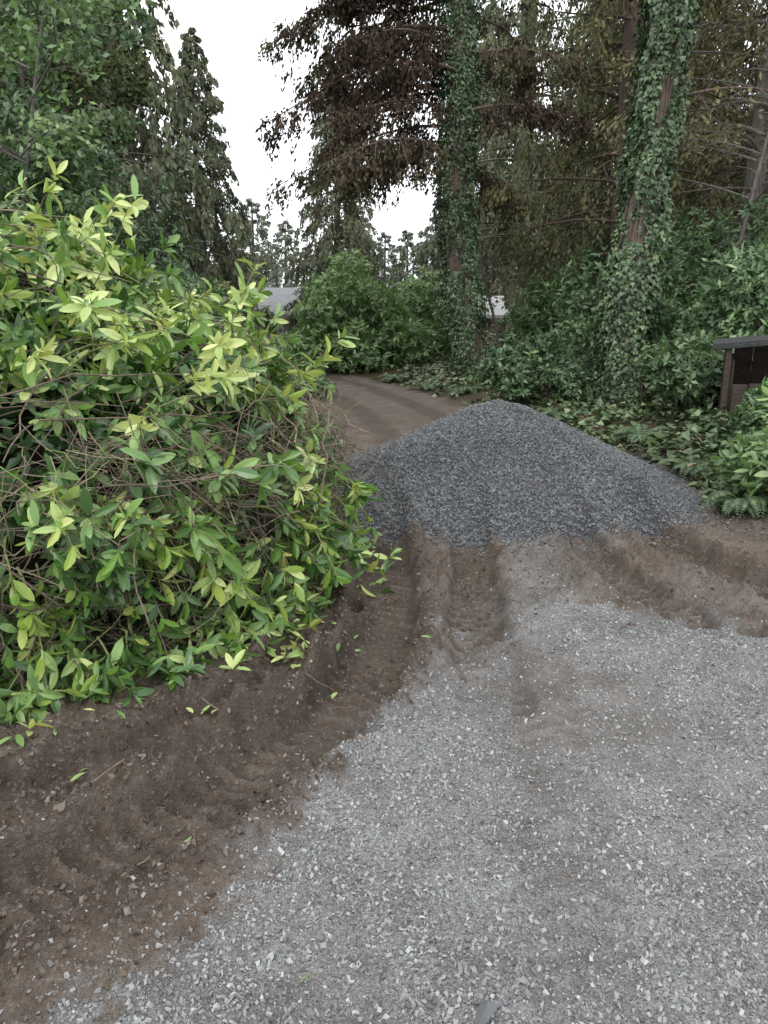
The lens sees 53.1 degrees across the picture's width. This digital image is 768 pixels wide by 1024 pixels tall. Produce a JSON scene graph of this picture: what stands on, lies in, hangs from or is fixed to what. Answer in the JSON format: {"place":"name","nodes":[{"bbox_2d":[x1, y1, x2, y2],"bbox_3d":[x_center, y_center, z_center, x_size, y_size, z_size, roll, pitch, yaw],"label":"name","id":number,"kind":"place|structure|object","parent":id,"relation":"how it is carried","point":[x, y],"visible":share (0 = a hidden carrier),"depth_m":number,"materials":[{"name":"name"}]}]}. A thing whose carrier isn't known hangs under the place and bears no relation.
{"place":"outdoors","nodes":[
{"label":"outdoors","id":0,"kind":"place"},
{"bbox_2d":[0,332,767,1023],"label":"ground","id":1,"kind":"structure","parent":0,"point":[384,410],"depth_m":2.73,"materials":[{"name":"grey gravel"}]},
{"bbox_2d":[0,0,113,235],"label":"cedar tree","id":2,"kind":"object","parent":1,"relation":"on","point":[52,64],"visible":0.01,"depth_m":14.12,"materials":[{"name":"green plant"}]},
{"bbox_2d":[0,0,116,174],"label":"leafy tree","id":3,"kind":"object","parent":1,"relation":"on","point":[23,9],"visible":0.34,"depth_m":10.83,"materials":[{"name":"green plant"}]},
{"bbox_2d":[0,0,155,222],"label":"leafy tree","id":4,"kind":"object","parent":1,"relation":"on","point":[33,37],"visible":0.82,"depth_m":8.97,"materials":[{"name":"green plant"}]},
{"bbox_2d":[0,0,178,187],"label":"leafy tree","id":5,"kind":"object","parent":1,"relation":"on","point":[128,56],"visible":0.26,"depth_m":15.96,"materials":[{"name":"green plant"}]},
{"bbox_2d":[0,0,197,235],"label":"leafy tree","id":6,"kind":"object","parent":1,"relation":"on","point":[12,86],"visible":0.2,"depth_m":12.47,"materials":[{"name":"green plant"}]},
{"bbox_2d":[2,161,203,284],"bbox_3d":[-6.271,-5.228,17.313,6.321,4.953,4.351,0,14,0],"label":"laurel hedge bush","id":7,"kind":"object","parent":1,"relation":"on","point":[155,247],"visible":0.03,"depth_m":16.80,"materials":[{"name":"green plant"}]},
{"bbox_2d":[91,758,124,782],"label":"broken twig","id":8,"kind":"object","parent":1,"relation":"on","point":[107,771],"visible":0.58,"depth_m":2.71,"materials":[{"name":"wood"}]},
{"bbox_2d":[0,76,245,327],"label":"laurel hedge bush","id":9,"kind":"object","parent":1,"relation":"on","point":[73,171],"visible":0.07,"depth_m":9.91,"materials":[{"name":"green plant"}]},
{"bbox_2d":[78,15,188,257],"bbox_3d":[-12.009,-14.984,31.547,9.686,19.454,9.776,-10,18,-35],"label":"cedar tree","id":10,"kind":"object","parent":1,"relation":"on","point":[142,222],"visible":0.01,"depth_m":31.24,"materials":[{"name":"green plant"}]},
{"bbox_2d":[120,855,150,876],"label":"broken twig","id":11,"kind":"object","parent":1,"relation":"on","point":[138,864],"visible":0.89,"depth_m":2.48,"materials":[{"name":"beige wood"}]},
{"bbox_2d":[0,0,283,334],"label":"cedar tree","id":12,"kind":"object","parent":1,"relation":"on","point":[166,156],"visible":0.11,"depth_m":22.68,"materials":[{"name":"green plant"}]},
{"bbox_2d":[0,155,401,728],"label":"cut laurel branch heap","id":13,"kind":"object","parent":1,"relation":"on","point":[152,462],"visible":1,"depth_m":3.97,"materials":[{"name":"green plant"}]},
{"bbox_2d":[148,26,273,336],"bbox_3d":[-7.406,-12.265,31.116,6.458,12.969,6.517,-10,18,-35],"label":"cedar tree","id":14,"kind":"object","parent":1,"relation":"on","point":[191,49],"visible":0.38,"depth_m":30.04,"materials":[{"name":"green plant"}]},
{"bbox_2d":[0,607,431,981],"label":"fallen laurel leaves","id":15,"kind":"object","parent":1,"relation":"on","point":[19,739],"visible":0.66,"depth_m":3.15,"materials":[{"name":"green plant"}]},
{"bbox_2d":[189,289,242,326],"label":"laurel hedge bush","id":16,"kind":"object","parent":1,"relation":"on","point":[212,300],"visible":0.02,"depth_m":12.21,"materials":[{"name":"green plant"}]},
{"bbox_2d":[177,272,256,327],"bbox_3d":[-5.260,-5.758,23.357,3.130,2.940,2.897,0,14,0],"label":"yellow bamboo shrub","id":17,"kind":"object","parent":1,"relation":"on","point":[223,285],"visible":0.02,"depth_m":22.80,"materials":[{"name":"green plant"}]},
{"bbox_2d":[244,318,292,333],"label":"walls","id":18,"kind":"structure","parent":1,"relation":"on","point":[288,328],"depth_m":38.06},
{"bbox_2d":[234,287,315,317],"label":"roof","id":19,"kind":"structure","parent":18,"relation":"on","point":[281,294],"depth_m":39.16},
{"bbox_2d":[276,344,338,398],"bbox_3d":[-1.772,-2.738,15.245,1.671,1.183,1.734,12,19,39],"label":"laurel hedge bush","id":20,"kind":"object","parent":1,"relation":"on","point":[304,364],"visible":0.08,"depth_m":15.19,"materials":[{"name":"green plant"}]},
{"bbox_2d":[305,672,335,692],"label":"broken twig","id":21,"kind":"object","parent":1,"relation":"on","point":[318,682],"visible":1,"depth_m":3.46,"materials":[{"name":"wood"}]},
{"bbox_2d":[279,70,392,333],"bbox_3d":[-2.183,-13.706,35.510,6.242,12.537,6.300,-12,19,-38],"label":"cedar tree","id":22,"kind":"object","parent":1,"relation":"on","point":[356,236],"visible":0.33,"depth_m":35.24,"materials":[{"name":"green plant"}]},
{"bbox_2d":[276,247,445,374],"bbox_3d":[-0.874,-5.649,21.648,4.670,3.520,4.686,-7,16,-25],"label":"rhododendron shrub","id":23,"kind":"object","parent":1,"relation":"on","point":[370,302],"visible":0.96,"depth_m":20.95,"materials":[{"name":"green plant"}]},
{"bbox_2d":[357,761,382,766],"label":"broken twig","id":24,"kind":"object","parent":1,"relation":"on","point":[369,763],"visible":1,"depth_m":2.83,"materials":[{"name":"wood"}]},
{"bbox_2d":[0,516,767,1023],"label":"soil clods","id":25,"kind":"object","parent":1,"relation":"on","point":[130,886],"visible":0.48,"depth_m":2.82,"materials":[{"name":"brown soil"}]},
{"bbox_2d":[374,372,413,381],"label":"sword fern","id":26,"kind":"object","parent":1,"relation":"on","point":[399,377],"visible":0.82,"depth_m":18.97,"materials":[{"name":"green plant"}]},
{"bbox_2d":[378,264,451,356],"bbox_3d":[1.059,-6.269,24.152,3.203,2.952,3.404,-8,16,-28],"label":"rhododendron shrub","id":27,"kind":"object","parent":1,"relation":"on","point":[425,300],"visible":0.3,"depth_m":23.82,"materials":[{"name":"green plant"}]},
{"bbox_2d":[406,380,440,389],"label":"sword fern","id":28,"kind":"object","parent":1,"relation":"on","point":[424,385],"visible":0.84,"depth_m":17.00,"materials":[{"name":"green plant"}]},
{"bbox_2d":[141,141,745,325],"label":"distant forest","id":29,"kind":"object","parent":1,"relation":"on","point":[272,275],"visible":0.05,"depth_m":51.63,"materials":[{"name":"green plant"}]},
{"bbox_2d":[255,0,637,375],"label":"ivy covered cedar tree","id":30,"kind":"object","parent":1,"relation":"on","point":[375,51],"visible":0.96,"depth_m":16.61,"materials":[{"name":"green plant"}]},
{"bbox_2d":[446,385,483,393],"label":"sword fern","id":31,"kind":"object","parent":1,"relation":"on","point":[456,389],"visible":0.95,"depth_m":15.16,"materials":[{"name":"green plant"}]},
{"bbox_2d":[409,176,543,348],"bbox_3d":[2.049,-6.332,20.121,3.759,5.497,2.276,8,16,28],"label":"vine maple tree","id":32,"kind":"object","parent":1,"relation":"on","point":[497,273],"visible":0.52,"depth_m":19.91,"materials":[{"name":"green plant"}]},
{"bbox_2d":[416,0,541,326],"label":"cedar tree","id":33,"kind":"object","parent":1,"relation":"on","point":[491,155],"visible":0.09,"depth_m":46.46,"materials":[{"name":"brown plant"}]},
{"bbox_2d":[473,997,499,1023],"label":"rock fragment","id":34,"kind":"object","parent":1,"relation":"on","point":[486,1010],"visible":1,"depth_m":1.80,"materials":[{"name":"stone"}]},
{"bbox_2d":[385,0,612,336],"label":"cedar tree","id":35,"kind":"object","parent":1,"relation":"on","point":[530,25],"visible":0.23,"depth_m":26.30,"materials":[{"name":"green plant"}]},
{"bbox_2d":[287,324,767,513],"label":"ivy ground cover","id":36,"kind":"object","parent":1,"relation":"on","point":[687,437],"visible":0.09,"depth_m":10.03,"materials":[{"name":"green plant"}]},
{"bbox_2d":[467,309,606,400],"bbox_3d":[2.824,-2.637,13.160,2.787,1.604,2.357,0,14,0],"label":"rhododendron shrub","id":37,"kind":"object","parent":1,"relation":"on","point":[526,364],"visible":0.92,"depth_m":12.81,"materials":[{"name":"green plant"}]},
{"bbox_2d":[317,399,757,561],"bbox_3d":[1.197,-0.590,7.691,4.602,1.075,4.805,0,14,0],"label":"gravel pile","id":38,"kind":"object","parent":1,"relation":"on","point":[478,474],"visible":0.77,"depth_m":6.46,"materials":[{"name":"gravel"}]},
{"bbox_2d":[490,262,590,344],"bbox_3d":[5.209,-6.545,24.275,3.810,2.704,3.294,0,14,0],"label":"rhododendron shrub","id":39,"kind":"object","parent":1,"relation":"on","point":[524,318],"visible":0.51,"depth_m":23.70,"materials":[{"name":"green plant"}]},
{"bbox_2d":[324,386,765,528],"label":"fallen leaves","id":40,"kind":"object","parent":1,"relation":"on","point":[628,442],"visible":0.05,"depth_m":10.07,"materials":[{"name":"brown plant"}]},
{"bbox_2d":[542,408,579,421],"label":"sword fern","id":41,"kind":"object","parent":1,"relation":"on","point":[549,412],"visible":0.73,"depth_m":10.93,"materials":[{"name":"green plant"}]},
{"bbox_2d":[473,0,766,318],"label":"cedar tree","id":42,"kind":"object","parent":1,"relation":"on","point":[627,27],"visible":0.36,"depth_m":18.57,"materials":[{"name":"green plant"}]},
{"bbox_2d":[491,0,748,283],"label":"cedar tree","id":43,"kind":"object","parent":1,"relation":"on","point":[589,5],"visible":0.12,"depth_m":23.99,"materials":[{"name":"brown plant"}]},
{"bbox_2d":[500,1,754,335],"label":"cedar tree","id":44,"kind":"object","parent":1,"relation":"on","point":[505,299],"visible":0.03,"depth_m":29.45,"materials":[{"name":"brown plant"}]},
{"bbox_2d":[610,424,673,442],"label":"sword fern","id":45,"kind":"object","parent":1,"relation":"on","point":[632,434],"visible":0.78,"depth_m":9.22,"materials":[{"name":"green plant"}]},
{"bbox_2d":[536,204,767,359],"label":"rhododendron shrub","id":46,"kind":"object","parent":1,"relation":"on","point":[676,262],"visible":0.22,"depth_m":16.13,"materials":[{"name":"green plant"}]},
{"bbox_2d":[589,0,767,412],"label":"ivy covered fir tree","id":47,"kind":"object","parent":1,"relation":"on","point":[630,311],"visible":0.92,"depth_m":11.14,"materials":[{"name":"green plant"}]},
{"bbox_2d":[602,0,767,286],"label":"fir tree","id":48,"kind":"object","parent":1,"relation":"on","point":[756,141],"visible":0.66,"depth_m":15.07,"materials":[{"name":"green plant"}]},
{"bbox_2d":[654,454,717,478],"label":"sword fern","id":49,"kind":"object","parent":1,"relation":"on","point":[693,468],"visible":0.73,"depth_m":7.50,"materials":[{"name":"green plant"}]},
{"bbox_2d":[632,324,750,426],"bbox_3d":[4.272,-1.763,10.167,2.017,1.395,1.976,0,14,0],"label":"rhododendron shrub","id":50,"kind":"object","parent":1,"relation":"on","point":[684,365],"visible":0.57,"depth_m":9.90,"materials":[{"name":"green plant"}]},
{"bbox_2d":[646,231,767,403],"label":"rhododendron shrub","id":51,"kind":"object","parent":1,"relation":"on","point":[738,297],"visible":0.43,"depth_m":10.36,"materials":[{"name":"green plant"}]},
{"bbox_2d":[664,0,767,275],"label":"cedar tree","id":52,"kind":"object","parent":1,"relation":"on","point":[727,171],"visible":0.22,"depth_m":17.99,"materials":[{"name":"green plant"}]},
{"bbox_2d":[666,0,766,270],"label":"cedar tree","id":53,"kind":"object","parent":1,"relation":"on","point":[737,173],"visible":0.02,"depth_m":22.04,"materials":[{"name":"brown plant"}]},
{"bbox_2d":[673,0,767,335],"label":"vine maple tree","id":54,"kind":"object","parent":1,"relation":"on","point":[751,196],"visible":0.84,"depth_m":12.66,"materials":[{"name":"grey plant"}]},
{"bbox_2d":[675,187,767,337],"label":"rhododendron shrub","id":55,"kind":"object","parent":1,"relation":"on","point":[746,209],"visible":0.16,"depth_m":12.78,"materials":[{"name":"green plant"}]},
{"bbox_2d":[699,490,767,519],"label":"sword fern","id":56,"kind":"object","parent":1,"relation":"on","point":[757,503],"visible":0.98,"depth_m":6.22,"materials":[{"name":"green plant"}]},
{"bbox_2d":[702,376,767,461],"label":"rhododendron shrub","id":57,"kind":"object","parent":1,"relation":"on","point":[746,419],"visible":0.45,"depth_m":7.41,"materials":[{"name":"green plant"}]},
{"bbox_2d":[707,24,766,79],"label":"fir tree","id":58,"kind":"object","parent":1,"relation":"on","point":[743,61],"visible":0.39,"depth_m":15.82,"materials":[{"name":"plant"}]},
{"bbox_2d":[710,381,767,496],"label":"rhododendron shrub","id":59,"kind":"object","parent":1,"relation":"on","point":[743,463],"visible":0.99,"depth_m":6.35,"materials":[{"name":"green plant"}]},
{"bbox_2d":[712,335,767,432],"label":"wooden lean to shed","id":60,"kind":"object","parent":1,"relation":"on","point":[735,380],"visible":0.5,"depth_m":8.58,"materials":[{"name":"wood"}]},
{"bbox_2d":[738,19,767,133],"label":"vine maple tree","id":61,"kind":"object","parent":1,"relation":"on","point":[761,40],"visible":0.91,"depth_m":12.29,"materials":[{"name":"green plant"}]},
{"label":"walls","id":62,"kind":"object","parent":1,"relation":"on","visible":0},
{"bbox_2d":[435,296,507,317],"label":"roof","id":63,"kind":"structure","parent":62,"relation":"on","point":[499,312],"depth_m":39.30,"materials":[{"name":"grey"}]},
{"bbox_2d":[486,318,507,331],"bbox_3d":[5.697,-8.753,39.037,1.100,2.100,0.061,1,15,6],"label":"door frame","id":64,"kind":"object","parent":62,"relation":"attached to","point":[497,319],"visible":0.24,"depth_m":38.79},
{"bbox_2d":[0,538,767,1023],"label":"light gravel","id":65,"kind":"structure","parent":0,"point":[496,964],"depth_m":2.29,"materials":[{"name":"grey gravel"}]},
{"bbox_2d":[123,0,767,296],"label":"sky","id":66,"kind":"structure","parent":0,"point":[231,32],"materials":[{"name":"white"}]},
{"bbox_2d":[488,320,505,331],"bbox_3d":[5.694,-8.694,39.011,0.900,2.000,0.040,1,15,6],"label":"door","id":67,"kind":"structure","parent":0,"point":[503,329],"depth_m":38.82,"materials":[{"name":"brown"}]}
]}

